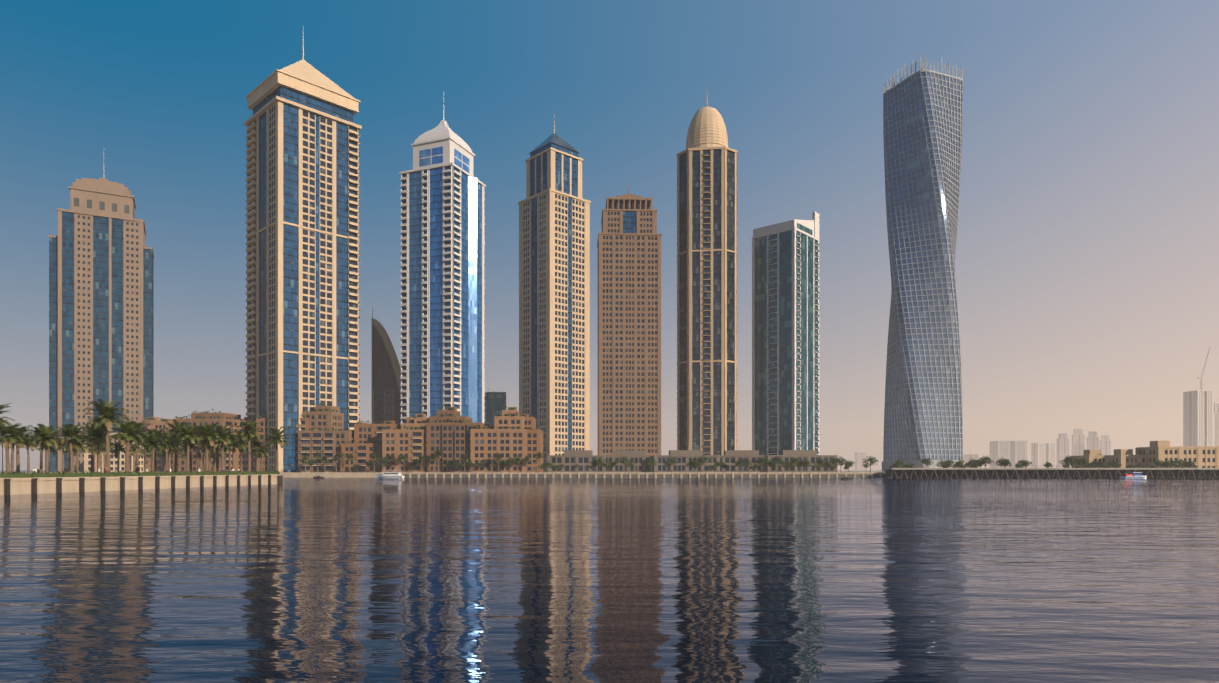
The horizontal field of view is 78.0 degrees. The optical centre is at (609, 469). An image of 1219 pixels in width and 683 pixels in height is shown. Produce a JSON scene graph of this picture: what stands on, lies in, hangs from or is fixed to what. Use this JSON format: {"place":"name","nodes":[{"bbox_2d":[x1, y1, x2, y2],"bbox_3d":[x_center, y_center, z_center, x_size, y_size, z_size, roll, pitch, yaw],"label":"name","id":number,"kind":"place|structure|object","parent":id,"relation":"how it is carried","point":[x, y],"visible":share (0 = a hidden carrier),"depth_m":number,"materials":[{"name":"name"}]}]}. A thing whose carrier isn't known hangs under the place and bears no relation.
{"place":"outdoors","nodes":[
{"label":"outdoors","id":0,"kind":"place"},
{"bbox_2d":[372,308,400,424],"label":"skyscraper","id":1,"kind":"structure","parent":0,"point":[386,387],"depth_m":474.55,"materials":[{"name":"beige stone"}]},
{"bbox_2d":[0,470,881,494],"bbox_3d":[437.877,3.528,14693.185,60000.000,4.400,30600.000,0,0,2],"label":"quay wall","id":2,"kind":"structure","parent":0,"point":[24,487],"depth_m":155.13,"materials":[{"name":"stone"}]},
{"bbox_2d":[0,403,13,427],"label":"palm","id":3,"kind":"object","parent":2,"relation":"on","point":[2,421],"visible":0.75,"depth_m":132.57,"materials":[{"name":"green plant"}]},
{"bbox_2d":[0,422,28,472],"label":"palm","id":4,"kind":"object","parent":2,"relation":"on","point":[6,429],"visible":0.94,"depth_m":118.50,"materials":[{"name":"green plant"}]},
{"bbox_2d":[0,428,30,471],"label":"palm","id":5,"kind":"object","parent":2,"relation":"on","point":[12,457],"visible":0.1,"depth_m":127.69,"materials":[{"name":"green plant"}]},
{"bbox_2d":[1,424,36,472],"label":"palm","id":6,"kind":"object","parent":2,"relation":"on","point":[18,457],"visible":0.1,"depth_m":138.12,"materials":[{"name":"green plant"}]},
{"bbox_2d":[19,436,39,472],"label":"palm","id":7,"kind":"object","parent":2,"relation":"on","point":[28,459],"visible":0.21,"depth_m":228.79,"materials":[{"name":"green plant"}]},
{"bbox_2d":[28,423,56,472],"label":"palm","id":8,"kind":"object","parent":2,"relation":"on","point":[41,452],"visible":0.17,"depth_m":134.95,"materials":[{"name":"green plant"}]},
{"bbox_2d":[27,424,62,472],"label":"palm","id":9,"kind":"object","parent":2,"relation":"on","point":[46,434],"visible":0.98,"depth_m":126.10,"materials":[{"name":"green plant"}]},
{"bbox_2d":[38,437,62,470],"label":"palm","id":10,"kind":"object","parent":2,"relation":"on","point":[52,448],"visible":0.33,"depth_m":146.28,"materials":[{"name":"green plant"}]},
{"bbox_2d":[55,437,68,470],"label":"palm","id":11,"kind":"object","parent":2,"relation":"on","point":[63,449],"visible":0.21,"depth_m":236.10,"materials":[{"name":"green plant"}]},
{"bbox_2d":[54,427,85,471],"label":"palm","id":12,"kind":"object","parent":2,"relation":"on","point":[67,442],"visible":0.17,"depth_m":151.69,"materials":[{"name":"green plant"}]},
{"bbox_2d":[54,423,88,472],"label":"palm","id":13,"kind":"object","parent":2,"relation":"on","point":[69,430],"visible":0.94,"depth_m":132.66,"materials":[{"name":"green plant"}]},
{"bbox_2d":[63,433,93,472],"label":"palm","id":14,"kind":"object","parent":2,"relation":"on","point":[77,446],"visible":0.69,"depth_m":142.28,"materials":[{"name":"green plant"}]},
{"bbox_2d":[80,424,104,471],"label":"palm","id":15,"kind":"object","parent":2,"relation":"on","point":[92,455],"visible":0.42,"depth_m":157.93,"materials":[{"name":"green plant"}]},
{"bbox_2d":[87,444,104,471],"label":"palm","id":16,"kind":"object","parent":2,"relation":"on","point":[95,449],"visible":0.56,"depth_m":225.18,"materials":[{"name":"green plant"}]},
{"bbox_2d":[81,424,117,472],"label":"palm","id":17,"kind":"object","parent":2,"relation":"on","point":[98,433],"visible":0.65,"depth_m":148.90,"materials":[{"name":"green plant"}]},
{"bbox_2d":[48,155,153,471],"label":"skyscraper","id":18,"kind":"structure","parent":2,"relation":"on","point":[101,300],"depth_m":447.09,"materials":[{"name":"beige stone"}]},
{"bbox_2d":[83,398,127,472],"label":"palm","id":19,"kind":"object","parent":2,"relation":"on","point":[105,417],"visible":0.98,"depth_m":139.84,"materials":[{"name":"green plant"}]},
{"bbox_2d":[84,433,146,471],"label":"low-rise building","id":20,"kind":"structure","parent":2,"relation":"on","point":[87,462],"depth_m":398.34,"materials":[{"name":"beige stone"}]},
{"bbox_2d":[110,441,130,470],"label":"palm","id":21,"kind":"object","parent":2,"relation":"on","point":[117,449],"visible":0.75,"depth_m":165.03,"materials":[{"name":"green plant"}]},
{"bbox_2d":[109,418,147,471],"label":"palm","id":22,"kind":"object","parent":2,"relation":"on","point":[128,434],"visible":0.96,"depth_m":146.18,"materials":[{"name":"green plant"}]},
{"bbox_2d":[111,425,146,471],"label":"palm","id":23,"kind":"object","parent":2,"relation":"on","point":[134,440],"visible":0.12,"depth_m":157.08,"materials":[{"name":"green plant"}]},
{"bbox_2d":[124,442,143,471],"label":"palm","id":24,"kind":"object","parent":2,"relation":"on","point":[132,450],"visible":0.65,"depth_m":264.88,"materials":[{"name":"green plant"}]},
{"bbox_2d":[0,470,279,477],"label":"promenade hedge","id":25,"kind":"object","parent":2,"relation":"on","point":[33,474],"visible":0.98,"depth_m":138.76,"materials":[{"name":"green plant"}]},
{"bbox_2d":[125,420,155,472],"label":"palm","id":26,"kind":"object","parent":2,"relation":"on","point":[137,456],"visible":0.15,"depth_m":172.04,"materials":[{"name":"green plant"}]},
{"bbox_2d":[134,431,150,471],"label":"palm","id":27,"kind":"object","parent":2,"relation":"on","point":[138,445],"visible":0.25,"depth_m":162.81,"materials":[{"name":"green plant"}]},
{"bbox_2d":[140,445,157,471],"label":"palm","id":28,"kind":"object","parent":2,"relation":"on","point":[148,452],"visible":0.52,"depth_m":277.86,"materials":[{"name":"green plant"}]},
{"bbox_2d":[141,417,160,434],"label":"low-rise building","id":29,"kind":"structure","parent":2,"relation":"on","point":[151,420],"depth_m":447.25,"materials":[{"name":"stone"}]},
{"bbox_2d":[139,432,166,470],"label":"palm","id":30,"kind":"object","parent":2,"relation":"on","point":[152,444],"visible":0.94,"depth_m":153.78,"materials":[{"name":"green plant"}]},
{"bbox_2d":[147,428,168,471],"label":"palm","id":31,"kind":"object","parent":2,"relation":"on","point":[158,431],"visible":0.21,"depth_m":178.92,"materials":[{"name":"green plant"}]},
{"bbox_2d":[146,419,172,471],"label":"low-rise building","id":32,"kind":"structure","parent":2,"relation":"on","point":[157,425],"depth_m":408.28,"materials":[{"name":"stone"}]},
{"bbox_2d":[88,403,539,442],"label":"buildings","id":33,"kind":"structure","parent":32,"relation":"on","point":[154,420],"depth_m":377.68,"materials":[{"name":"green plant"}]},
{"bbox_2d":[157,450,173,471],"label":"palm","id":34,"kind":"object","parent":2,"relation":"on","point":[163,454],"visible":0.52,"depth_m":305.29,"materials":[{"name":"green plant"}]},
{"bbox_2d":[155,437,178,472],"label":"palm","id":35,"kind":"object","parent":2,"relation":"on","point":[168,442],"visible":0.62,"depth_m":160.12,"materials":[{"name":"green plant"}]},
{"bbox_2d":[157,430,183,471],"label":"palm","id":36,"kind":"object","parent":2,"relation":"on","point":[172,435],"visible":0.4,"depth_m":170.48,"materials":[{"name":"green plant"}]},
{"bbox_2d":[160,420,193,470],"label":"palm","id":37,"kind":"object","parent":2,"relation":"on","point":[177,426],"visible":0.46,"depth_m":175.82,"materials":[{"name":"green plant"}]},
{"bbox_2d":[169,432,186,472],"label":"palm","id":38,"kind":"object","parent":2,"relation":"on","point":[175,466],"visible":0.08,"depth_m":186.09,"materials":[{"name":"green plant"}]},
{"bbox_2d":[174,423,203,471],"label":"palm","id":39,"kind":"object","parent":2,"relation":"on","point":[188,431],"visible":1,"depth_m":167.12,"materials":[{"name":"green plant"}]},
{"bbox_2d":[182,443,201,470],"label":"palm","id":40,"kind":"object","parent":2,"relation":"on","point":[190,453],"visible":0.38,"depth_m":192.34,"materials":[{"name":"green plant"}]},
{"bbox_2d":[190,427,213,471],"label":"palm","id":41,"kind":"object","parent":2,"relation":"on","point":[200,457],"visible":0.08,"depth_m":183.32,"materials":[{"name":"green plant"}]},
{"bbox_2d":[172,413,240,471],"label":"low-rise building","id":42,"kind":"structure","parent":2,"relation":"on","point":[223,421],"depth_m":389.10,"materials":[{"name":"stone"}]},
{"bbox_2d":[192,420,223,471],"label":"palm","id":43,"kind":"object","parent":2,"relation":"on","point":[207,437],"visible":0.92,"depth_m":174.09,"materials":[{"name":"green plant"}]},
{"bbox_2d":[201,443,219,470],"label":"palm","id":44,"kind":"object","parent":2,"relation":"on","point":[209,452],"visible":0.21,"depth_m":200.11,"materials":[{"name":"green plant"}]},
{"bbox_2d":[208,429,223,471],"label":"palm","id":45,"kind":"object","parent":2,"relation":"on","point":[214,462],"visible":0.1,"depth_m":190.26,"materials":[{"name":"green plant"}]},
{"bbox_2d":[211,424,237,470],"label":"palm","id":46,"kind":"object","parent":2,"relation":"on","point":[225,439],"visible":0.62,"depth_m":180.27,"materials":[{"name":"green plant"}]},
{"bbox_2d":[218,433,242,471],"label":"palm","id":47,"kind":"object","parent":2,"relation":"on","point":[229,464],"visible":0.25,"depth_m":196.85,"materials":[{"name":"green plant"}]},
{"bbox_2d":[224,438,244,470],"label":"palm","id":48,"kind":"object","parent":2,"relation":"on","point":[235,447],"visible":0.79,"depth_m":185.51,"materials":[{"name":"green plant"}]},
{"bbox_2d":[231,417,255,471],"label":"low-rise building","id":49,"kind":"structure","parent":2,"relation":"on","point":[244,457],"depth_m":394.45,"materials":[{"name":"stone"}]},
{"bbox_2d":[235,432,254,471],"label":"palm","id":50,"kind":"object","parent":2,"relation":"on","point":[244,448],"visible":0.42,"depth_m":204.01,"materials":[{"name":"green plant"}]},
{"bbox_2d":[234,419,262,470],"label":"palm","id":51,"kind":"object","parent":2,"relation":"on","point":[249,428],"visible":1,"depth_m":194.21,"materials":[{"name":"green plant"}]},
{"bbox_2d":[246,438,266,470],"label":"palm","id":52,"kind":"object","parent":2,"relation":"on","point":[256,442],"visible":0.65,"depth_m":210.58,"materials":[{"name":"green plant"}]},
{"bbox_2d":[253,444,271,471],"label":"palm","id":53,"kind":"object","parent":2,"relation":"on","point":[261,452],"visible":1,"depth_m":200.41,"materials":[{"name":"green plant"}]},
{"bbox_2d":[262,426,291,470],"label":"palm","id":54,"kind":"object","parent":2,"relation":"on","point":[277,437],"visible":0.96,"depth_m":207.58,"materials":[{"name":"green plant"}]},
{"bbox_2d":[256,412,309,471],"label":"low-rise building","id":55,"kind":"structure","parent":2,"relation":"on","point":[304,424],"depth_m":384.32,"materials":[{"name":"stone"}]},
{"bbox_2d":[244,39,361,471],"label":"skyscraper","id":56,"kind":"structure","parent":2,"relation":"on","point":[302,237],"depth_m":390.25,"materials":[{"name":"beige concrete"}]},
{"bbox_2d":[298,406,353,471],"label":"low-rise building","id":57,"kind":"structure","parent":2,"relation":"on","point":[326,441],"depth_m":379.69,"materials":[{"name":"beige stone"}]},
{"bbox_2d":[341,421,400,471],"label":"low-rise building","id":58,"kind":"structure","parent":2,"relation":"on","point":[363,450],"depth_m":375.32,"materials":[{"name":"stone"}]},
{"bbox_2d":[374,457,389,471],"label":"tree","id":59,"kind":"object","parent":2,"relation":"on","point":[383,460],"visible":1,"depth_m":362.73,"materials":[{"name":"green plant"}]},
{"bbox_2d":[382,414,428,471],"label":"low-rise building","id":60,"kind":"structure","parent":2,"relation":"on","point":[409,441],"depth_m":369.98,"materials":[{"name":"stone"}]},
{"bbox_2d":[432,450,443,471],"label":"palm","id":61,"kind":"object","parent":2,"relation":"on","point":[437,453],"visible":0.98,"depth_m":362.67,"materials":[{"name":"green plant"}]},
{"bbox_2d":[399,97,485,424],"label":"skyscraper","id":62,"kind":"structure","parent":2,"relation":"on","point":[442,305],"depth_m":419.79,"materials":[{"name":"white glass"}]},
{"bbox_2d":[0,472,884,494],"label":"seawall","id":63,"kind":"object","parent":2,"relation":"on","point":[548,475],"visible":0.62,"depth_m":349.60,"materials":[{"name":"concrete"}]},
{"bbox_2d":[426,407,488,471],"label":"low-rise building","id":64,"kind":"structure","parent":2,"relation":"on","point":[451,440],"depth_m":368.17,"materials":[{"name":"stone"}]},
{"bbox_2d":[484,388,505,425],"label":"building","id":65,"kind":"structure","parent":2,"relation":"on","point":[494,403],"depth_m":465.00,"materials":[{"name":"grey glass"}]},
{"bbox_2d":[470,407,526,471],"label":"low-rise building","id":66,"kind":"structure","parent":2,"relation":"on","point":[486,445],"depth_m":365.85,"materials":[{"name":"stone"}]},
{"bbox_2d":[503,457,516,471],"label":"tree","id":67,"kind":"object","parent":2,"relation":"on","point":[510,461],"visible":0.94,"depth_m":360.41,"materials":[{"name":"green plant"}]},
{"bbox_2d":[520,414,542,471],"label":"low-rise building","id":68,"kind":"structure","parent":2,"relation":"on","point":[534,441],"depth_m":371.89,"materials":[{"name":"stone"}]},
{"bbox_2d":[518,121,590,471],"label":"tower","id":69,"kind":"structure","parent":2,"relation":"on","point":[554,303],"depth_m":440.63,"materials":[{"name":"beige concrete"}]},
{"bbox_2d":[547,450,605,471],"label":"building","id":70,"kind":"structure","parent":2,"relation":"on","point":[570,459],"depth_m":401.26,"materials":[{"name":"concrete"}]},
{"bbox_2d":[619,456,629,471],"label":"tree","id":71,"kind":"object","parent":2,"relation":"on","point":[625,461],"visible":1,"depth_m":361.99,"materials":[{"name":"green plant"}]},
{"bbox_2d":[597,182,661,454],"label":"tan tower","id":72,"kind":"structure","parent":2,"relation":"on","point":[629,324],"depth_m":456.45,"materials":[{"name":"beige concrete"}]},
{"bbox_2d":[606,450,653,471],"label":"building","id":73,"kind":"structure","parent":2,"relation":"on","point":[639,458],"depth_m":405.43,"materials":[{"name":"concrete"}]},
{"bbox_2d":[664,456,678,471],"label":"tree","id":74,"kind":"object","parent":2,"relation":"on","point":[674,460],"visible":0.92,"depth_m":379.21,"materials":[{"name":"green plant"}]},
{"bbox_2d":[653,450,719,471],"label":"building","id":75,"kind":"structure","parent":2,"relation":"on","point":[683,457],"depth_m":399.58,"materials":[{"name":"concrete"}]},
{"bbox_2d":[696,455,711,471],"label":"tree","id":76,"kind":"object","parent":2,"relation":"on","point":[702,459],"visible":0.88,"depth_m":365.85,"materials":[{"name":"green plant"}]},
{"bbox_2d":[720,450,766,471],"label":"building","id":77,"kind":"structure","parent":2,"relation":"on","point":[729,458],"depth_m":400.90,"materials":[{"name":"stone"}]},
{"bbox_2d":[752,212,819,454],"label":"teal tower","id":78,"kind":"structure","parent":2,"relation":"on","point":[785,335],"depth_m":455.37,"materials":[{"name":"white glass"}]},
{"bbox_2d":[787,457,799,471],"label":"tree","id":79,"kind":"object","parent":2,"relation":"on","point":[794,461],"visible":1,"depth_m":358.34,"materials":[{"name":"green plant"}]},
{"bbox_2d":[767,450,837,471],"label":"building","id":80,"kind":"structure","parent":2,"relation":"on","point":[811,456],"depth_m":397.72,"materials":[{"name":"concrete"}]},
{"bbox_2d":[855,452,866,469],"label":"block","id":81,"kind":"structure","parent":2,"relation":"on","point":[860,457],"depth_m":2368.36,"materials":[{"name":"grey concrete"}]},
{"bbox_2d":[863,456,878,471],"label":"tree","id":82,"kind":"object","parent":2,"relation":"on","point":[870,459],"visible":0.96,"depth_m":370.65,"materials":[{"name":"green plant"}]},
{"bbox_2d":[882,54,963,471],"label":"twisted tower","id":83,"kind":"structure","parent":2,"relation":"on","point":[922,121],"depth_m":495.89,"materials":[{"name":"grey glass"}]},
{"bbox_2d":[963,454,978,467],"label":"block","id":84,"kind":"structure","parent":2,"relation":"on","point":[966,457],"depth_m":1962.82,"materials":[{"name":"beige concrete"}]},
{"bbox_2d":[979,456,993,467],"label":"tree","id":85,"kind":"object","parent":2,"relation":"on","point":[988,460],"visible":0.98,"depth_m":355.20,"materials":[{"name":"green plant"}]},
{"bbox_2d":[990,441,1026,467],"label":"block","id":86,"kind":"structure","parent":2,"relation":"on","point":[1014,452],"depth_m":1947.35,"materials":[{"name":"grey stone"}]},
{"bbox_2d":[1031,443,1055,467],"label":"block","id":87,"kind":"structure","parent":2,"relation":"on","point":[1042,454],"depth_m":2050.10,"materials":[{"name":"white stone"}]},
{"bbox_2d":[885,466,1218,477],"bbox_3d":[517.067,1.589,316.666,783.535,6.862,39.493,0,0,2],"label":"breakwater","id":88,"kind":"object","parent":2,"relation":"on","point":[1087,472],"depth_m":336.95,"materials":[{"name":"concrete"}]},
{"bbox_2d":[1057,433,1069,467],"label":"block","id":89,"kind":"structure","parent":2,"relation":"on","point":[1063,446],"depth_m":2153.98,"materials":[{"name":"white concrete"}]},
{"bbox_2d":[1060,456,1076,463],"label":"tree","id":90,"kind":"object","parent":2,"relation":"on","point":[1068,459],"visible":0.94,"depth_m":356.66,"materials":[{"name":"green plant"}]},
{"bbox_2d":[1072,426,1084,455],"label":"block","id":91,"kind":"structure","parent":2,"relation":"on","point":[1078,442],"depth_m":2153.30,"materials":[{"name":"grey concrete"}]},
{"bbox_2d":[1077,458,1088,467],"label":"tree","id":92,"kind":"object","parent":2,"relation":"on","point":[1082,462],"visible":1,"depth_m":357.28,"materials":[{"name":"green plant"}]},
{"bbox_2d":[1071,450,1108,467],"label":"building","id":93,"kind":"structure","parent":2,"relation":"on","point":[1090,455],"depth_m":395.66,"materials":[{"name":"beige concrete"}]},
{"bbox_2d":[1087,431,1098,449],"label":"block","id":94,"kind":"structure","parent":2,"relation":"on","point":[1092,441],"depth_m":2152.38,"materials":[{"name":"grey concrete"}]},
{"bbox_2d":[1100,431,1110,454],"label":"block","id":95,"kind":"structure","parent":2,"relation":"on","point":[1105,444],"depth_m":2103.61,"materials":[{"name":"grey concrete"}]},
{"bbox_2d":[1109,449,1146,467],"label":"building","id":96,"kind":"structure","parent":2,"relation":"on","point":[1124,457],"depth_m":383.89,"materials":[{"name":"beige concrete"}]},
{"bbox_2d":[1135,441,1218,467],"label":"building","id":97,"kind":"structure","parent":2,"relation":"on","point":[1201,456],"depth_m":375.03,"materials":[{"name":"beige concrete"}]},
{"bbox_2d":[1183,390,1213,445],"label":"tower","id":98,"kind":"structure","parent":2,"relation":"on","point":[1198,417],"depth_m":1452.85,"materials":[{"name":"grey concrete"}]},
{"bbox_2d":[0,477,1218,682],"bbox_3d":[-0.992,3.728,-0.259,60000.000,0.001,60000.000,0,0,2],"label":"water","id":99,"kind":"structure","parent":0,"point":[294,579],"depth_m":25.10,"materials":[{"name":"blue liquid"}]},
{"bbox_2d":[375,468,404,477],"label":"tour boat","id":100,"kind":"object","parent":99,"relation":"on","point":[389,474],"visible":0.92,"depth_m":339.17,"materials":[{"name":"white"}]},
{"bbox_2d":[1120,472,1146,477],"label":"patrol boat","id":101,"kind":"object","parent":99,"relation":"on","point":[1134,475],"visible":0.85,"depth_m":321.69,"materials":[{"name":"white metal"}]},
{"bbox_2d":[0,0,1218,469],"label":"sky","id":102,"kind":"structure","parent":0,"point":[1087,252],"materials":[{"name":"blue"}]},
{"bbox_2d":[677,98,736,454],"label":"domed tower","id":103,"kind":"structure","parent":0,"point":[707,291],"depth_m":453.56,"materials":[{"name":"beige concrete"}]},
{"bbox_2d":[1214,403,1218,445],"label":"tower","id":104,"kind":"structure","parent":0,"point":[1216,424],"depth_m":1550.03,"materials":[{"name":"grey concrete"}]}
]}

